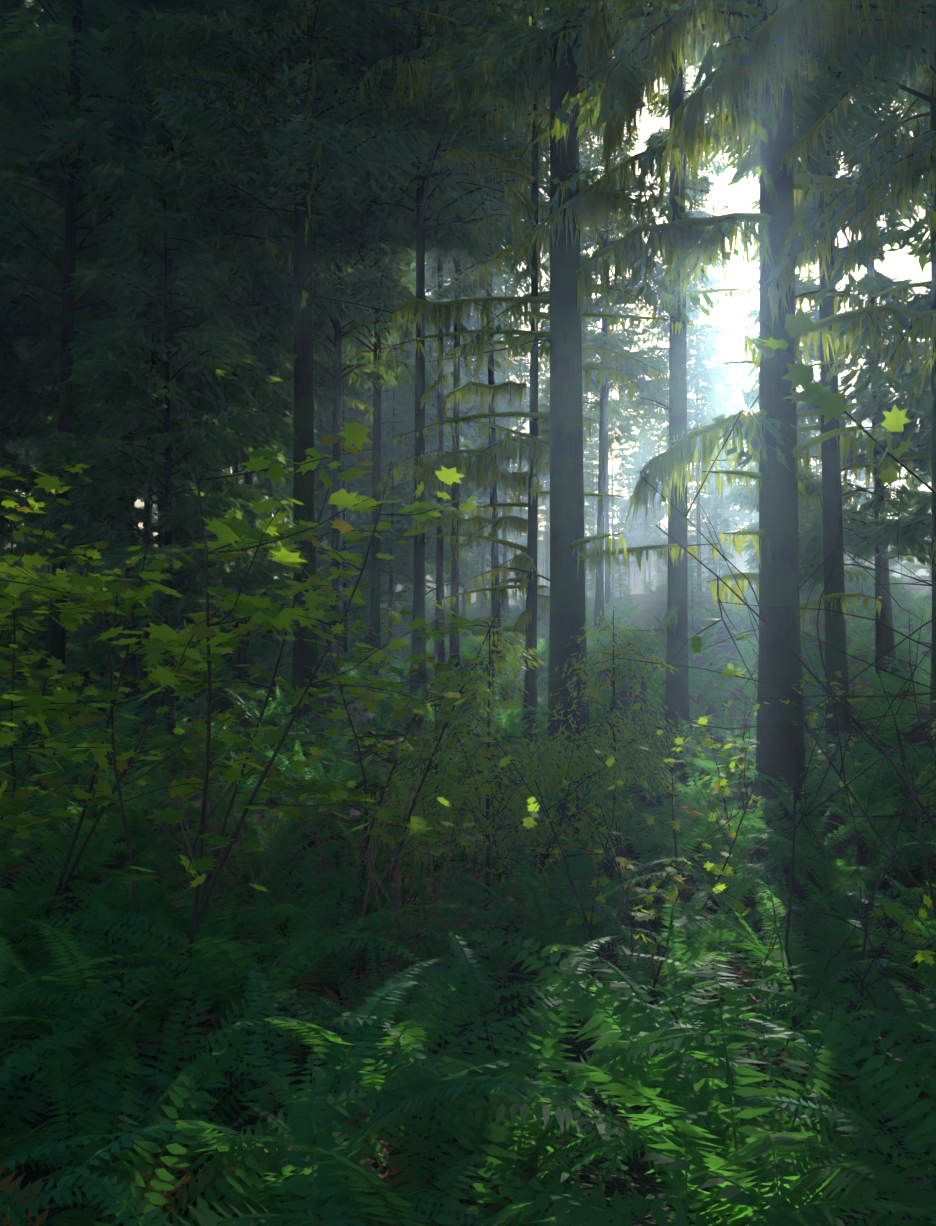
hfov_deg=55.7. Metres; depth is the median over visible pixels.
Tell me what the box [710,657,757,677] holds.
fern
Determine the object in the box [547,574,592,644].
tree
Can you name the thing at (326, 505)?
tree
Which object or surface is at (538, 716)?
fern
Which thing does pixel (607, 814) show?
fern
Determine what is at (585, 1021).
fern
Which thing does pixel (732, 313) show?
sky
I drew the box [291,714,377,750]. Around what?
fern
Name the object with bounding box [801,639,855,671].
fern
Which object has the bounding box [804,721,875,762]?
fern
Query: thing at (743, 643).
fern
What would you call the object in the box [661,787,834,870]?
fern
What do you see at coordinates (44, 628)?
fern
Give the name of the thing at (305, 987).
dead fern
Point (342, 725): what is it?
fern
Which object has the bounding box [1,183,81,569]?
tree
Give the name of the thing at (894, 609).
fern
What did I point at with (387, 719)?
fern
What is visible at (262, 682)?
fern
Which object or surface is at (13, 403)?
tree
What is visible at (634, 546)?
tree
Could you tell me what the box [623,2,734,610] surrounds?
tree
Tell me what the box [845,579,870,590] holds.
fern
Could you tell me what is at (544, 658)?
fern
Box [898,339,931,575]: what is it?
tree
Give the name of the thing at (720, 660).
fern
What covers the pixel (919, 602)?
fern
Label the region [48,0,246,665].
tree
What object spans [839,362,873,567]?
tree
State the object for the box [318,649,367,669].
fern
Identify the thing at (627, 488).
tree
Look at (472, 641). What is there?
fern
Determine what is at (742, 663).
fern
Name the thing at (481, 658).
fern
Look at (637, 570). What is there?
tree
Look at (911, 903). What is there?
fern
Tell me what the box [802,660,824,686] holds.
fern
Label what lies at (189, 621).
tree
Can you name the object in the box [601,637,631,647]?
fern
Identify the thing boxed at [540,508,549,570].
tree
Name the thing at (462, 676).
fern
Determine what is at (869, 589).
fern
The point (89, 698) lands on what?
fern
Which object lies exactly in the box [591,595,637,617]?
fern
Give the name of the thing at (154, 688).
fern
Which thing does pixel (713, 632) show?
fern
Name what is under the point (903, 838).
fern
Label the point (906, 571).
fern
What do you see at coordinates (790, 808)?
fern
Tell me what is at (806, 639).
fern
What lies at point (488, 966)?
fern
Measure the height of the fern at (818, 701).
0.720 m
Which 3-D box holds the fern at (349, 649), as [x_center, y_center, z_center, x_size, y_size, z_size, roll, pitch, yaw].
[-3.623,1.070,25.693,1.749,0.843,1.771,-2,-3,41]
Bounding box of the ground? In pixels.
[0,538,935,1225]
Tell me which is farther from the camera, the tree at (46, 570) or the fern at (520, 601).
the fern at (520, 601)
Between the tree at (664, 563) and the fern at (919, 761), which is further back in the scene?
the tree at (664, 563)
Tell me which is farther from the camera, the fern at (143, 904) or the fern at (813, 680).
the fern at (813, 680)
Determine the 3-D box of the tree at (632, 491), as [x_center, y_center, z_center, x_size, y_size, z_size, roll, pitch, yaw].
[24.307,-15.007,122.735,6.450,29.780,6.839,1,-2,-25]
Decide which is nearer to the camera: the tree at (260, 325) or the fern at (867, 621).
the tree at (260, 325)
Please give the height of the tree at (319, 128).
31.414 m
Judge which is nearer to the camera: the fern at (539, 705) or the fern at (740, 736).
the fern at (740, 736)
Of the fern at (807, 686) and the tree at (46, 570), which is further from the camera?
the tree at (46, 570)
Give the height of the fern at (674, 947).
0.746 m
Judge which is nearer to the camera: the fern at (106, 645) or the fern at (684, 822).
the fern at (684, 822)
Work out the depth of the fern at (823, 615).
32.36 m
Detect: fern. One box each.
[0,571,11,588]
[0,626,34,646]
[0,641,44,662]
[0,652,20,662]
[0,683,44,719]
[0,685,84,750]
[0,729,69,775]
[0,739,31,769]
[0,754,87,798]
[0,782,200,894]
[0,821,68,880]
[0,829,184,938]
[0,850,187,1009]
[0,863,74,889]
[0,879,313,1083]
[0,890,203,1040]
[0,894,194,1040]
[0,908,408,1205]
[0,960,205,1211]
[0,987,496,1225]
[0,1021,165,1225]
[0,1145,398,1225]
[1,944,520,1132]
[2,881,495,1042]
[3,761,97,838]
[4,614,35,629]
[5,861,316,1021]
[7,692,103,737]
[10,602,49,621]
[10,626,45,647]
[11,678,114,711]
[17,619,65,637]
[21,599,49,616]
[21,728,142,780]
[22,823,428,984]
[26,602,48,618]
[30,798,175,857]
[31,957,591,1225]
[40,844,221,934]
[56,1043,695,1225]
[65,630,110,657]
[65,633,114,673]
[65,637,94,659]
[65,646,114,672]
[70,677,143,709]
[70,688,171,744]
[75,629,137,641]
[88,720,230,786]
[91,635,114,655]
[122,706,311,789]
[123,672,160,699]
[135,708,206,735]
[138,697,207,723]
[139,723,245,753]
[139,931,667,1162]
[141,949,787,1225]
[142,756,304,835]
[158,653,206,666]
[163,799,369,910]
[167,710,249,754]
[180,850,466,1005]
[182,785,343,862]
[188,721,320,785]
[192,635,218,657]
[194,671,279,716]
[196,689,291,738]
[198,652,254,675]
[198,768,313,814]
[203,748,333,794]
[206,703,334,770]
[211,661,255,678]
[217,674,279,696]
[219,617,232,632]
[228,683,346,716]
[234,843,466,958]
[241,652,292,692]
[242,754,375,841]
[244,927,538,1075]
[246,669,334,695]
[250,634,285,648]
[252,734,356,787]
[254,820,362,845]
[255,632,292,654]
[257,628,292,644]
[259,706,360,751]
[259,807,467,902]
[263,744,398,794]
[270,761,406,810]
[279,865,571,975]
[282,721,400,772]
[283,796,496,886]
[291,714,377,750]
[295,930,800,1213]
[301,881,602,1036]
[306,751,386,786]
[312,800,439,861]
[316,701,386,733]
[317,639,367,656]
[318,644,342,666]
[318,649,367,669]
[320,656,402,685]
[321,666,369,691]
[324,651,394,676]
[338,700,429,741]
[343,1106,551,1225]
[350,628,368,639]
[351,675,409,699]
[352,756,506,811]
[353,638,408,660]
[362,727,447,765]
[364,628,399,645]
[371,684,440,728]
[377,674,427,693]
[380,605,412,614]
[380,621,400,630]
[382,602,425,617]
[382,635,411,651]
[382,656,409,676]
[383,631,408,639]
[388,686,467,712]
[389,818,552,891]
[389,928,935,1225]
[391,653,447,680]
[393,633,411,645]
[395,630,410,637]
[397,616,433,626]
[399,886,582,981]
[401,834,590,934]
[402,638,448,660]
[404,655,466,676]
[410,680,470,702]
[411,629,434,644]
[412,704,485,733]
[418,829,711,979]
[420,690,473,715]
[425,597,433,609]
[426,639,447,652]
[426,668,473,691]
[429,609,468,628]
[430,637,477,650]
[441,640,481,666]
[444,635,477,652]
[445,601,478,617]
[447,741,605,816]
[453,666,486,684]
[456,703,546,758]
[458,829,607,910]
[459,600,484,612]
[459,614,490,634]
[459,628,487,645]
[459,673,514,693]
[459,788,628,854]
[460,640,509,671]
[461,627,525,650]
[461,628,490,642]
[461,692,547,723]
[461,872,676,925]
[463,1059,917,1225]
[465,695,544,735]
[467,1086,935,1225]
[470,619,509,629]
[470,728,544,778]
[473,684,523,710]
[474,596,509,606]
[478,836,656,949]
[483,689,540,719]
[484,669,523,692]
[485,650,548,673]
[488,941,759,1060]
[490,610,542,634]
[500,601,523,618]
[501,626,539,642]
[502,687,547,712]
[502,945,869,1133]
[503,604,540,613]
[505,649,522,661]
[507,673,547,692]
[507,692,637,733]
[509,595,525,605]
[516,636,548,654]
[520,636,548,648]
[521,637,548,663]
[522,652,548,667]
[523,696,605,717]
[526,755,696,840]
[534,750,666,817]
[537,607,549,622]
[537,622,549,638]
[537,625,549,635]
[539,669,548,678]
[540,698,643,732]
[542,726,671,781]
[550,784,792,889]
[552,869,753,1017]
[583,981,935,1224]
[585,597,604,611]
[585,605,611,628]
[587,631,612,651]
[587,640,666,685]
[589,692,638,722]
[589,718,710,777]
[590,605,634,622]
[590,629,614,644]
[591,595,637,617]
[594,722,695,759]
[594,789,806,915]
[597,953,928,1057]
[600,723,655,739]
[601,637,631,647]
[604,616,631,631]
[605,785,755,847]
[607,893,935,1102]
[610,756,715,800]
[611,601,648,623]
[615,627,652,643]
[615,696,702,727]
[617,622,644,631]
[618,671,695,707]
[619,623,653,641]
[622,666,665,685]
[632,759,755,810]
[633,660,663,678]
[633,711,751,756]
[634,876,797,969]
[635,662,665,687]
[636,609,666,625]
[638,578,657,591]
[640,584,667,598]
[646,647,664,662]
[648,642,705,658]
[648,733,744,774]
[651,738,755,796]
[653,580,667,593]
[654,728,755,782]
[654,859,935,1010]
[659,658,732,700]
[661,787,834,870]
[664,632,729,659]
[664,692,727,719]
[680,713,820,762]
[688,605,707,623]
[688,621,721,635]
[688,629,712,644]
[688,629,728,654]
[688,630,722,642]
[688,662,717,673]
[688,668,752,710]
[689,665,727,686]
[690,604,715,619]
[690,703,755,738]
[690,780,935,881]
[693,615,730,630]
[693,650,732,669]
[694,663,755,690]
[695,724,881,823]
[697,736,805,781]
[698,605,736,625]
[709,687,814,721]
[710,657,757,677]
[711,669,757,700]
[712,605,758,623]
[715,633,758,657]
[715,741,855,782]
[716,667,757,684]
[719,652,757,668]
[720,594,756,613]
[722,636,747,650]
[724,717,824,736]
[725,634,758,660]
[726,595,752,608]
[726,829,935,917]
[728,623,756,637]
[731,626,758,653]
[733,614,758,627]
[733,981,935,1225]
[734,610,756,625]
[734,986,935,1225]
[735,684,821,699]
[736,1049,935,1191]
[743,872,934,978]
[744,589,757,599]
[749,636,821,651]
[751,631,823,645]
[751,735,935,809]
[759,955,935,1125]
[776,766,934,839]
[788,927,935,1031]
[797,796,935,883]
[798,867,935,974]
[800,622,814,635]
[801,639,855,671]
[801,1098,935,1128]
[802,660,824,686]
[802,665,872,684]
[802,666,850,688]
[803,656,887,681]
[803,684,860,714]
[804,674,863,691]
[804,700,869,737]
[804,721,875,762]
[805,628,824,643]
[805,747,911,811]
[807,590,868,605]
[807,685,929,749]
[811,610,846,623]
[814,859,935,939]
[816,889,935,997]
[821,642,872,658]
[823,636,873,659]
[844,572,874,591]
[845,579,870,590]
[845,602,860,612]
[846,615,871,632]
[846,615,874,630]
[846,625,874,647]
[847,577,902,598]
[847,590,897,611]
[847,599,874,618]
[847,620,874,634]
[848,650,920,684]
[849,734,935,796]
[851,632,922,657]
[855,659,930,701]
[859,887,935,907]
[860,598,892,614]
[861,614,906,627]
[861,653,930,696]
[861,679,930,717]
[863,631,930,661]
[866,736,935,804]
[867,615,924,636]
[870,573,913,592]
[871,633,931,664]
[880,680,929,717]
[886,672,927,689]
[890,582,923,594]
[890,586,909,605]
[891,599,910,614]
[891,599,931,619]
[892,586,931,603]
[892,596,931,613]
[892,611,931,629]
[893,740,935,773]
[895,565,918,575]
[895,592,931,614]
[895,608,915,622]
[896,624,931,642]
[896,625,930,638]
[896,648,930,671]
[896,741,935,772]
[898,670,930,681]
[911,655,930,667]
[917,594,931,604]
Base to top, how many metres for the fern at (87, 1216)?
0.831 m
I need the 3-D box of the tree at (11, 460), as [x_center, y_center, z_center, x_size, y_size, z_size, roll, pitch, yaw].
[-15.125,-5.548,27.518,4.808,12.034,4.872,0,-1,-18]
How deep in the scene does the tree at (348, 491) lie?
52.71 m
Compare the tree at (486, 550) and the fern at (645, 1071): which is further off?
the tree at (486, 550)
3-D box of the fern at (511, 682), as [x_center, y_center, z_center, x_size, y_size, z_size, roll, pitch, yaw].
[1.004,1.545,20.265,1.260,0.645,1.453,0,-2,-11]
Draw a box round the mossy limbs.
[359,0,935,590]
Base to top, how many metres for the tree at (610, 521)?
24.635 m
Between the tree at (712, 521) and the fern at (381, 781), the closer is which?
the fern at (381, 781)
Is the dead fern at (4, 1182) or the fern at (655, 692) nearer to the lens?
the dead fern at (4, 1182)
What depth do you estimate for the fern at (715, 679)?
18.80 m
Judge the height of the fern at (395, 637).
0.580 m
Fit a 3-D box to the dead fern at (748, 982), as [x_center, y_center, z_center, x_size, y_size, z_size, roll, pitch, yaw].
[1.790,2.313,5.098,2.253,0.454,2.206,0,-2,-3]
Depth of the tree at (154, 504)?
105.53 m
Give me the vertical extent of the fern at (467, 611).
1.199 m
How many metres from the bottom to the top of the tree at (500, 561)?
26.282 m
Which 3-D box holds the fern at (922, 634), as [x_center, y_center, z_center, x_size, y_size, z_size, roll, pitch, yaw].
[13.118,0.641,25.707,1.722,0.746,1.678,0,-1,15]
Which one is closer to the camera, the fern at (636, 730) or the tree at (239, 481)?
the fern at (636, 730)
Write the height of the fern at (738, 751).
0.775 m
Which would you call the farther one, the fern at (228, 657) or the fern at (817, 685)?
the fern at (228, 657)
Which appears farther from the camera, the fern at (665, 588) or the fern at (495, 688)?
the fern at (665, 588)
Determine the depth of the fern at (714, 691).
16.93 m
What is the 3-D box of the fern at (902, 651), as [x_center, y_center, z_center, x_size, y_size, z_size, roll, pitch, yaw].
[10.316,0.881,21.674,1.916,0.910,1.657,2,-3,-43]
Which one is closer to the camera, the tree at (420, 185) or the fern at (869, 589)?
the tree at (420, 185)
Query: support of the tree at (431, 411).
on the ground
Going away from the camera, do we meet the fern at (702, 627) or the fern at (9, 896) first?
the fern at (9, 896)
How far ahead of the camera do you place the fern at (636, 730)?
12.66 m
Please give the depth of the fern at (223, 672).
19.37 m
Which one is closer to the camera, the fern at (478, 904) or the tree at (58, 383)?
the fern at (478, 904)
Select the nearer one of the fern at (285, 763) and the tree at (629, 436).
the fern at (285, 763)
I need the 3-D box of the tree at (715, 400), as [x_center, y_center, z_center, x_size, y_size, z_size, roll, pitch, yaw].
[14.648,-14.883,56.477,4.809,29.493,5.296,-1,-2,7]
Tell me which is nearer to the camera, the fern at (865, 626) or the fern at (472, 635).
the fern at (865, 626)
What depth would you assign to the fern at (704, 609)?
39.42 m
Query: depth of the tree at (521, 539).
124.98 m
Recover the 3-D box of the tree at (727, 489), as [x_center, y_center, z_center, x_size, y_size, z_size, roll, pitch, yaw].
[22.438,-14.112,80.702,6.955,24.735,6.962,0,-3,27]
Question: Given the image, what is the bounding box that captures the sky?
[0,0,930,540]
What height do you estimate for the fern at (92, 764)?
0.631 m
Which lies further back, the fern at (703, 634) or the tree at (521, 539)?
the tree at (521, 539)
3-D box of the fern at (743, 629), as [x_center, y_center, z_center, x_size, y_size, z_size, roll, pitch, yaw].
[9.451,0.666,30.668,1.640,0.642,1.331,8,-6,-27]
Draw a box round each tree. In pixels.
[0,0,58,414]
[0,0,213,652]
[0,0,257,695]
[0,0,292,692]
[0,59,273,707]
[0,222,152,630]
[0,273,48,549]
[0,459,24,563]
[0,482,22,539]
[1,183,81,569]
[6,246,57,569]
[6,381,41,542]
[11,141,78,576]
[23,181,143,581]
[28,137,307,748]
[42,386,104,600]
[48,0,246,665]
[54,9,262,630]
[79,396,188,574]
[98,1,288,645]
[107,0,463,746]
[126,84,333,707]
[136,490,156,522]
[137,489,156,545]
[143,497,174,540]
[151,396,228,601]
[167,0,362,680]
[209,18,362,658]
[215,464,256,484]
[226,272,383,473]
[238,298,291,551]
[240,0,447,689]
[253,398,320,585]
[253,407,292,555]
[270,0,505,690]
[283,0,583,698]
[283,371,331,557]
[290,501,345,537]
[291,166,450,633]
[313,259,429,623]
[314,337,403,657]
[315,412,394,601]
[317,508,356,519]
[339,330,447,651]
[340,299,487,587]
[341,253,463,626]
[342,438,428,604]
[353,0,549,686]
[370,6,718,806]
[371,0,666,748]
[381,313,501,637]
[387,2,514,662]
[394,9,596,676]
[396,234,517,592]
[419,0,935,831]
[425,211,522,613]
[429,395,509,632]
[436,256,530,607]
[444,265,528,606]
[446,503,476,603]
[466,122,549,621]
[468,359,508,543]
[471,523,490,598]
[472,468,519,563]
[485,360,524,538]
[486,514,512,581]
[487,315,539,529]
[487,460,524,578]
[500,421,539,603]
[500,465,527,604]
[508,438,545,596]
[517,225,598,508]
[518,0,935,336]
[522,352,549,594]
[525,0,758,759]
[526,480,549,594]
[528,31,668,644]
[538,355,597,513]
[538,372,549,544]
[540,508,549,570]
[540,509,549,577]
[541,178,615,483]
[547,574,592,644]
[548,405,594,557]
[581,131,646,618]
[583,331,648,596]
[583,354,621,596]
[584,442,604,595]
[584,505,604,611]
[586,460,615,557]
[609,390,652,593]
[610,521,631,602]
[614,457,636,592]
[617,465,651,587]
[620,406,665,593]
[621,369,668,585]
[621,498,650,586]
[622,431,648,591]
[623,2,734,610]
[628,448,661,571]
[630,411,667,584]
[634,359,701,591]
[637,407,667,579]
[642,449,664,581]
[645,0,933,767]
[653,539,667,585]
[660,161,737,603]
[661,491,693,563]
[663,462,704,569]
[663,541,691,582]
[685,0,935,752]
[687,321,749,575]
[687,386,735,589]
[687,535,708,629]
[693,382,736,574]
[694,482,728,562]
[699,497,737,612]
[700,467,743,574]
[701,384,747,575]
[701,469,738,557]
[711,159,874,659]
[718,321,758,586]
[724,444,748,582]
[741,3,930,683]
[741,407,758,545]
[755,464,823,605]
[797,164,931,700]
[797,342,848,524]
[799,345,849,513]
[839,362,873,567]
[844,496,874,606]
[849,65,931,563]
[851,376,890,565]
[853,346,900,518]
[888,511,920,585]
[889,485,920,580]
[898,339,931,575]
[916,537,931,582]
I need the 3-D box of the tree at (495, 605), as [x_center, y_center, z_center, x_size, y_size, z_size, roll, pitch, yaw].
[0.514,-14.014,22.597,5.679,31.908,5.183,-1,-2,26]
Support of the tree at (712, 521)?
on the ground
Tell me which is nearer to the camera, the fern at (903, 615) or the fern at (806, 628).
the fern at (806, 628)
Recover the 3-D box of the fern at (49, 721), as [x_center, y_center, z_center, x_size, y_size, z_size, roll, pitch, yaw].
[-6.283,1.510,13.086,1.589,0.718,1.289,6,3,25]
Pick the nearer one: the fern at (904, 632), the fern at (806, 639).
the fern at (806, 639)
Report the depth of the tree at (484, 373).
38.67 m
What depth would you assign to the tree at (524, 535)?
129.20 m
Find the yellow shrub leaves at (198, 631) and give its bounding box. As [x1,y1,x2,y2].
[0,435,863,953]
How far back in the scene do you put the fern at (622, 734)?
11.06 m
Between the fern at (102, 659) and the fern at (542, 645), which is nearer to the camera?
the fern at (102, 659)
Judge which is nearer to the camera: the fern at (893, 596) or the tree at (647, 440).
the fern at (893, 596)
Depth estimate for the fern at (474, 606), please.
51.94 m
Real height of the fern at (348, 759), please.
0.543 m
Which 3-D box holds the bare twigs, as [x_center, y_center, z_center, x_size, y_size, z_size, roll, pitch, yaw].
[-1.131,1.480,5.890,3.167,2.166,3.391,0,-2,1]
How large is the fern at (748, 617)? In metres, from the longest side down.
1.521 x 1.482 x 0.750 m
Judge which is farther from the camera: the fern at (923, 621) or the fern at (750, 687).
the fern at (923, 621)
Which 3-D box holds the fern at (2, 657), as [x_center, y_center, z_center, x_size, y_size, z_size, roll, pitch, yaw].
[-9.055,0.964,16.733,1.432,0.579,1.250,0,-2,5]
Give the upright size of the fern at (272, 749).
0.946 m
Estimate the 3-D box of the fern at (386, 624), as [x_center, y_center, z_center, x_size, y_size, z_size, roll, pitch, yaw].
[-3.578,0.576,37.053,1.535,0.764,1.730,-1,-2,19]
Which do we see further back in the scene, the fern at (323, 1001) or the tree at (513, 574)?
the tree at (513, 574)
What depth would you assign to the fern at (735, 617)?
36.20 m
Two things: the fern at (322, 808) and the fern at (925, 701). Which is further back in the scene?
the fern at (925, 701)
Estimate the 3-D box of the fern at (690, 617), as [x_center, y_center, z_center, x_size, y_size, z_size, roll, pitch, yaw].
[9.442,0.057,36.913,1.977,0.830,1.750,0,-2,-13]
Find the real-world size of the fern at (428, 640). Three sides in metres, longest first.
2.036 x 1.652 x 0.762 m
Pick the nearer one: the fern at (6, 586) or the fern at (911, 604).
the fern at (911, 604)
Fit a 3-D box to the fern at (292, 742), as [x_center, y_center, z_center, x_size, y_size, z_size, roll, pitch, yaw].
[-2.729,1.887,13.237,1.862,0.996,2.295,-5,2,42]
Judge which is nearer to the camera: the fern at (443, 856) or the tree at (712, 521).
the fern at (443, 856)
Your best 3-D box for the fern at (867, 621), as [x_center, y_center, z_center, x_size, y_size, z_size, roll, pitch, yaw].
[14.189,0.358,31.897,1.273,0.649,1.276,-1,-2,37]
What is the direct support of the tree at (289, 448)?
on the ground
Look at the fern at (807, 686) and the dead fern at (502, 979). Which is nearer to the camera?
the dead fern at (502, 979)
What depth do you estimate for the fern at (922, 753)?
11.50 m
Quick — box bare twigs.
[115,673,551,1036]
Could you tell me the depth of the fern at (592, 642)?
27.32 m
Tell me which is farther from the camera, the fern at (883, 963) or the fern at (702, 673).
the fern at (702, 673)
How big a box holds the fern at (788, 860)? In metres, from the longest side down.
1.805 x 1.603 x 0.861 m
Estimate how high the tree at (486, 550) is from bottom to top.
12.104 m
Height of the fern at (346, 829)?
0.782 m
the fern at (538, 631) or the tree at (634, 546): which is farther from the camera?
the tree at (634, 546)
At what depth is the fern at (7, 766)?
9.69 m
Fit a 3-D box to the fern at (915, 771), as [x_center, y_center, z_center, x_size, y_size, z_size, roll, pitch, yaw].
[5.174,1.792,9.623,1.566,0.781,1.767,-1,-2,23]
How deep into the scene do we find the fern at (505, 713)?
15.59 m
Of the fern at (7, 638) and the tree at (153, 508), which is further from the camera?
the tree at (153, 508)
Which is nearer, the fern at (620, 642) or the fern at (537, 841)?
the fern at (537, 841)
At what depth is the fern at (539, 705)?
18.17 m
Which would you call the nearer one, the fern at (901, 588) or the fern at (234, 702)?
the fern at (234, 702)
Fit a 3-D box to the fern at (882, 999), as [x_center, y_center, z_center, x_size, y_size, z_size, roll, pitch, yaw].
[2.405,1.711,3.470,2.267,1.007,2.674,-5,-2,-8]
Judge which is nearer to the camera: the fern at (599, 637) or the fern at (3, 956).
the fern at (3, 956)
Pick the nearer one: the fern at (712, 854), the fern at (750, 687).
the fern at (712, 854)
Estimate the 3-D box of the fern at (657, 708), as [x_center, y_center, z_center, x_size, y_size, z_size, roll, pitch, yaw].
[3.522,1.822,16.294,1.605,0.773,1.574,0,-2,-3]
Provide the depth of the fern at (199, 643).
23.69 m
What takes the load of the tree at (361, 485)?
on the ground
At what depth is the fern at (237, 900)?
5.34 m
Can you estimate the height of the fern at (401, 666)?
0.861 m
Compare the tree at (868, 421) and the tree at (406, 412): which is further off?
the tree at (868, 421)
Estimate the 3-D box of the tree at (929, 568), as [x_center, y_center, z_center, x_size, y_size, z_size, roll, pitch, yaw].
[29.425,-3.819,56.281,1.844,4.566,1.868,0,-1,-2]
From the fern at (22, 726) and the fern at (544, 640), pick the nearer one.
the fern at (22, 726)
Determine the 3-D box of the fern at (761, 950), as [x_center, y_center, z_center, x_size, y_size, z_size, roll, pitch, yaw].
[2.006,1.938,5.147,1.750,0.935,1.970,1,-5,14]
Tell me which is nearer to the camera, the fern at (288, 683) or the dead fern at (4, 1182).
the dead fern at (4, 1182)
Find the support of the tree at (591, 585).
on the ground
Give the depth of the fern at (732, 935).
6.03 m
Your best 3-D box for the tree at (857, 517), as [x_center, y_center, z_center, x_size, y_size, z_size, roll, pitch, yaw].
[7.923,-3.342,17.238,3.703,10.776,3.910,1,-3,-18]
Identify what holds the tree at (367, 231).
on the ground
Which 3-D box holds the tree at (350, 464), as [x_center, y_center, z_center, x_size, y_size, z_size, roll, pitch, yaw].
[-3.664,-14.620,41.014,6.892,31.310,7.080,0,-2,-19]
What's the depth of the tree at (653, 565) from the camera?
127.63 m
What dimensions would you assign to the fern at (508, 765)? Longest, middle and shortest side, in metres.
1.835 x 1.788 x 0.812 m
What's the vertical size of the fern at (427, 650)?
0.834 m
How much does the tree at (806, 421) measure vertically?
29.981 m
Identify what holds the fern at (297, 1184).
on the ground
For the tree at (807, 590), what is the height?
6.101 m
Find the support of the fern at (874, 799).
on the ground
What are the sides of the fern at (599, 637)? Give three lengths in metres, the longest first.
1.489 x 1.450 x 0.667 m
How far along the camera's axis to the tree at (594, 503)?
111.96 m
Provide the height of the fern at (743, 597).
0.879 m
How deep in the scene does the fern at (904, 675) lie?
18.55 m
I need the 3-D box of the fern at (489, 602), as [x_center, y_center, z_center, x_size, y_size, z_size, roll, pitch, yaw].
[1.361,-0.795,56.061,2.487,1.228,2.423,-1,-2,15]
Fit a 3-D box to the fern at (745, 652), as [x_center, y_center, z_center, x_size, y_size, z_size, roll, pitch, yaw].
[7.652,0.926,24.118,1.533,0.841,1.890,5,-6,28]
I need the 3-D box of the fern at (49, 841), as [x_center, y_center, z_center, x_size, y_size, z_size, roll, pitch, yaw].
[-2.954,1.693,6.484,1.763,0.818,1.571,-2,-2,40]
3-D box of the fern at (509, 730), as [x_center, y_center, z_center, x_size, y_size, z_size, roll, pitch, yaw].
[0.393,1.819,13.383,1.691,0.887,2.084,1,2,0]
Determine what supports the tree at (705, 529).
on the ground
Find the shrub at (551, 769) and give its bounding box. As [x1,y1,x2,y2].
[343,606,935,923]
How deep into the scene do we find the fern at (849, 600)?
38.62 m
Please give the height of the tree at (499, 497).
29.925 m
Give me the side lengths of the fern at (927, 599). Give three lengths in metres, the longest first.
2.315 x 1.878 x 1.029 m
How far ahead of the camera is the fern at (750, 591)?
50.63 m
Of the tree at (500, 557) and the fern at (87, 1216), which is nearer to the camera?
the fern at (87, 1216)
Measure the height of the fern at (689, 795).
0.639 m
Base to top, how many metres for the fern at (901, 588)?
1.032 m
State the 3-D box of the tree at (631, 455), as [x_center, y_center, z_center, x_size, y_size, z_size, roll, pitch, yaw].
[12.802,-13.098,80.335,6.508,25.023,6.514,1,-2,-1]
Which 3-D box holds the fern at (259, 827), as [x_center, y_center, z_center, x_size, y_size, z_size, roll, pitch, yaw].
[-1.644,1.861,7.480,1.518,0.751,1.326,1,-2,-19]
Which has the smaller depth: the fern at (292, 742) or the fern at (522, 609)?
the fern at (292, 742)
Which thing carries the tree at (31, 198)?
on the ground
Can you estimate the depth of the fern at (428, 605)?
58.34 m
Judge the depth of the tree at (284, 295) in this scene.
18.68 m
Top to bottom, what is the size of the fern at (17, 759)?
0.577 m
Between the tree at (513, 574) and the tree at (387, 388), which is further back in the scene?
the tree at (513, 574)
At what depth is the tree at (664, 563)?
65.02 m
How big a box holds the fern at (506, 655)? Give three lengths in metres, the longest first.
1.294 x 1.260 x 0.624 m
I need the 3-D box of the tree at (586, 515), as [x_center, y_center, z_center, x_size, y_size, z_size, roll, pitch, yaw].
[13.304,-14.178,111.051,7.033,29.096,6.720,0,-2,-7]
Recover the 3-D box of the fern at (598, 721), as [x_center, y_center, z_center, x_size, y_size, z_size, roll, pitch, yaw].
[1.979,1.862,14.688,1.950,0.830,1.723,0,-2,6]
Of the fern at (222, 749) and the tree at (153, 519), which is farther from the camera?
the tree at (153, 519)
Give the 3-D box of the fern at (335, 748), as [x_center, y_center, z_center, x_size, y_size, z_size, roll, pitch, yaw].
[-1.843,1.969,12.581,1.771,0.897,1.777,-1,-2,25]
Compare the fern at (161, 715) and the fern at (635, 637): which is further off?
the fern at (635, 637)
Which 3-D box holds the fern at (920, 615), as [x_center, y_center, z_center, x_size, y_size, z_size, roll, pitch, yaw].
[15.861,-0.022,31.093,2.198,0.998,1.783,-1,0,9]
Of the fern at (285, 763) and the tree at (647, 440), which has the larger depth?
the tree at (647, 440)
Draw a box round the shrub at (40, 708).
[0,306,935,1154]
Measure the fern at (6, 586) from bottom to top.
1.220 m
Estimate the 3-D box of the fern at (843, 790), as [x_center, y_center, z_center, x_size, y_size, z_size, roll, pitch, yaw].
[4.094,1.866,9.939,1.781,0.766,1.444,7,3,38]
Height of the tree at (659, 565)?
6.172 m
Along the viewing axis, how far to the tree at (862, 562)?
41.65 m
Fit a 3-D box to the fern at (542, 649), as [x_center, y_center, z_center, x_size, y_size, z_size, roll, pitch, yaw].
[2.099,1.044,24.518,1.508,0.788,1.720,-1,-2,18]
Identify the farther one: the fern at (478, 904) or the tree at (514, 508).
the tree at (514, 508)
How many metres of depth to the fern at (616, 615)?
39.92 m
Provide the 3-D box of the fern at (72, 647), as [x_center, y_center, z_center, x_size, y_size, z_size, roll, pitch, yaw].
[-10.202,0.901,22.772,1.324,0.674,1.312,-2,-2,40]
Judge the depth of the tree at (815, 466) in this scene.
76.47 m

